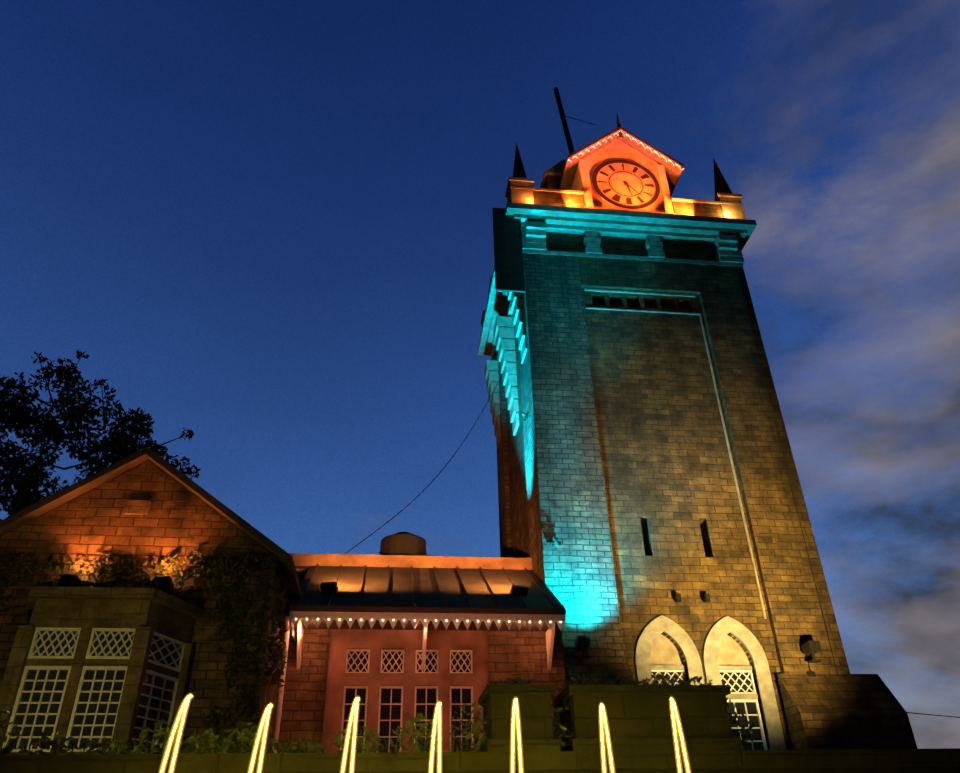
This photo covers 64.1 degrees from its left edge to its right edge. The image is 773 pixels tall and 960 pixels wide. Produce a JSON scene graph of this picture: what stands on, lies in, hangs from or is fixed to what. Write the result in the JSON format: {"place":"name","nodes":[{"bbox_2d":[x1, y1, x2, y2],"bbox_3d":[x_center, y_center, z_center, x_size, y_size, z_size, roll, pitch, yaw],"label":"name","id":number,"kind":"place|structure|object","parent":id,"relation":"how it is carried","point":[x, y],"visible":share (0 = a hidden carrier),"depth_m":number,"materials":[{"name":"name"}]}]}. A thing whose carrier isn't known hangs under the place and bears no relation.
{"place":"outdoors","nodes":[
{"label":"outdoors","id":0,"kind":"place"},
{"bbox_2d":[0,348,200,520],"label":"tree","id":1,"kind":"object","parent":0,"point":[54,432],"depth_m":33.44,"materials":[{"name":"green plant"}]},
{"bbox_2d":[2,627,767,753],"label":"window frames","id":2,"kind":"structure","parent":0,"point":[35,641],"depth_m":11.01,"materials":[{"name":"white wood"}]},
{"bbox_2d":[8,631,763,753],"bbox_3d":[-0.792,5.753,13.667,13.308,2.230,2.138,14,-35,-23],"label":"window glass","id":3,"kind":"object","parent":2,"relation":"in","point":[361,696],"visible":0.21,"depth_m":11.28,"materials":[{"name":"glass"}]},
{"bbox_2d":[278,570,565,752],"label":"brick wall","id":4,"kind":"structure","parent":0,"point":[409,642],"depth_m":14.36,"materials":[{"name":"red brick"}]},
{"bbox_2d":[289,553,532,584],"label":"parapet","id":5,"kind":"structure","parent":4,"relation":"on","point":[303,561],"depth_m":17.36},
{"bbox_2d":[379,532,426,555],"bbox_3d":[-1.849,4.010,18.452,1.150,0.940,1.150,3,-32,-6],"label":"water tank","id":6,"kind":"object","parent":5,"relation":"on","point":[403,543],"visible":0.52,"depth_m":18.09,"materials":[{"name":"black plastic"}]},
{"bbox_2d":[289,564,565,614],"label":"wing roof","id":7,"kind":"structure","parent":4,"relation":"on","point":[418,590],"depth_m":15.09,"materials":[{"name":"metal"}]},
{"bbox_2d":[320,581,527,596],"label":"floodlights","id":8,"kind":"object","parent":7,"relation":"on","point":[330,587],"visible":0.75,"depth_m":14.80,"materials":[{"name":"black metal"}]},
{"bbox_2d":[289,611,565,669],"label":"decorative eave trim","id":9,"kind":"structure","parent":4,"relation":"attached to","point":[301,621],"depth_m":14.02,"materials":[{"name":"white wood"}]},
{"bbox_2d":[0,0,959,748],"label":"sky","id":10,"kind":"structure","parent":0,"point":[267,225],"materials":[{"name":"blue"}]},
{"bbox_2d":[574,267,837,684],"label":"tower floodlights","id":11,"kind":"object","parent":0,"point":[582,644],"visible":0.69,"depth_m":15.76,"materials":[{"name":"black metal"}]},
{"bbox_3d":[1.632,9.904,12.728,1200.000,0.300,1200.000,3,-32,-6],"label":"ground","id":12,"kind":"structure","parent":0,"visible":0},
{"bbox_2d":[0,685,959,772],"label":"terrace retaining wall","id":13,"kind":"structure","parent":12,"relation":"on","point":[639,722],"depth_m":6.78,"materials":[{"name":"stone"}]},
{"bbox_2d":[0,673,755,754],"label":"shrubs","id":14,"kind":"object","parent":13,"relation":"on","point":[225,745],"depth_m":6.75,"materials":[{"name":"green plant"}]},
{"bbox_3d":[0.737,4.449,4.678,20.000,0.450,2.100,3,-32,-6],"label":"fountain pool","id":15,"kind":"object","parent":12,"relation":"on","visible":0},
{"bbox_2d":[161,695,688,772],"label":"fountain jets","id":16,"kind":"object","parent":15,"relation":"on","point":[187,699],"visible":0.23,"depth_m":5.90},
{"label":"terrace","id":17,"kind":"structure","parent":0,"visible":0},
{"bbox_2d":[0,586,204,754],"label":"bay window","id":18,"kind":"structure","parent":17,"relation":"on","point":[146,613],"depth_m":11.08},
{"bbox_2d":[57,574,173,594],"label":"floodlights","id":19,"kind":"object","parent":18,"relation":"on","point":[166,585],"visible":0.52,"depth_m":11.96,"materials":[{"name":"black metal"}]},
{"bbox_2d":[0,460,290,753],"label":"gable wing walls","id":20,"kind":"structure","parent":17,"relation":"on","point":[96,520],"depth_m":12.62,"materials":[{"name":"brown brick"}]},
{"bbox_2d":[0,447,301,597],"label":"roof edge","id":21,"kind":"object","parent":20,"relation":"on","point":[81,487],"depth_m":13.02,"materials":[{"name":"brown wood"}]},
{"bbox_2d":[123,494,188,514],"bbox_3d":[-5.535,2.013,13.121,1.000,0.380,0.030,3,-32,-6],"label":"gable plaque","id":22,"kind":"object","parent":20,"relation":"attached to","point":[140,507],"visible":0.96,"depth_m":13.06,"materials":[{"name":"stone"}]},
{"bbox_2d":[0,408,561,753],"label":"ivy","id":23,"kind":"object","parent":20,"relation":"attached to","point":[275,658],"visible":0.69,"depth_m":12.36,"materials":[{"name":"green plant"}]},
{"bbox_2d":[272,616,289,752],"bbox_3d":[-3.490,5.615,13.277,0.093,3.058,0.863,5,-33,-10],"label":"downpipe","id":24,"kind":"object","parent":20,"relation":"attached to","point":[279,704],"visible":0.68,"depth_m":13.71,"materials":[{"name":"metal"}]},
{"bbox_2d":[505,175,917,749],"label":"clock tower","id":25,"kind":"structure","parent":17,"relation":"on","point":[676,522],"depth_m":18.00,"materials":[{"name":"beige stone"}]},
{"bbox_2d":[496,253,624,662],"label":"tower corner strips","id":26,"kind":"object","parent":25,"relation":"attached to","point":[567,506],"visible":0.63,"depth_m":17.98,"materials":[{"name":"white stone"}]},
{"bbox_2d":[559,111,683,213],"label":"clock gable","id":27,"kind":"structure","parent":25,"relation":"on","point":[583,163],"depth_m":23.07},
{"bbox_2d":[592,160,659,208],"bbox_3d":[4.291,-5.953,22.558,2.038,2.038,0.080,3,-32,-6],"label":"clock face","id":28,"kind":"object","parent":27,"relation":"attached to","point":[625,184],"visible":1,"depth_m":22.53},
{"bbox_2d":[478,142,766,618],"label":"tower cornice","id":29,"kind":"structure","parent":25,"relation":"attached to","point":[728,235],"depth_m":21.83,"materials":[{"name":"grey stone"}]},
{"bbox_2d":[492,208,524,294],"bbox_3d":[0.733,-3.591,21.062,0.780,2.950,0.640,3,-32,-6],"label":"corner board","id":30,"kind":"object","parent":29,"relation":"attached to","point":[508,257],"visible":0.93,"depth_m":20.69,"materials":[{"name":"wood"}]},
{"bbox_2d":[554,87,595,153],"bbox_3d":[3.495,-8.258,27.139,1.561,6.226,0.369,10,-34,-18],"label":"flag mast","id":31,"kind":"object","parent":29,"relation":"on","point":[564,123],"visible":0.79,"depth_m":27.65,"materials":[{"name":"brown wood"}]},
{"bbox_2d":[345,371,959,717],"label":"cables","id":32,"kind":"object","parent":29,"relation":"attached to","point":[449,461],"visible":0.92,"depth_m":18.99,"materials":[{"name":"black rubber"}]},
{"bbox_2d":[635,615,785,749],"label":"window arches","id":33,"kind":"structure","parent":25,"relation":"attached to","point":[656,649],"depth_m":15.87,"materials":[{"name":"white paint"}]}
]}

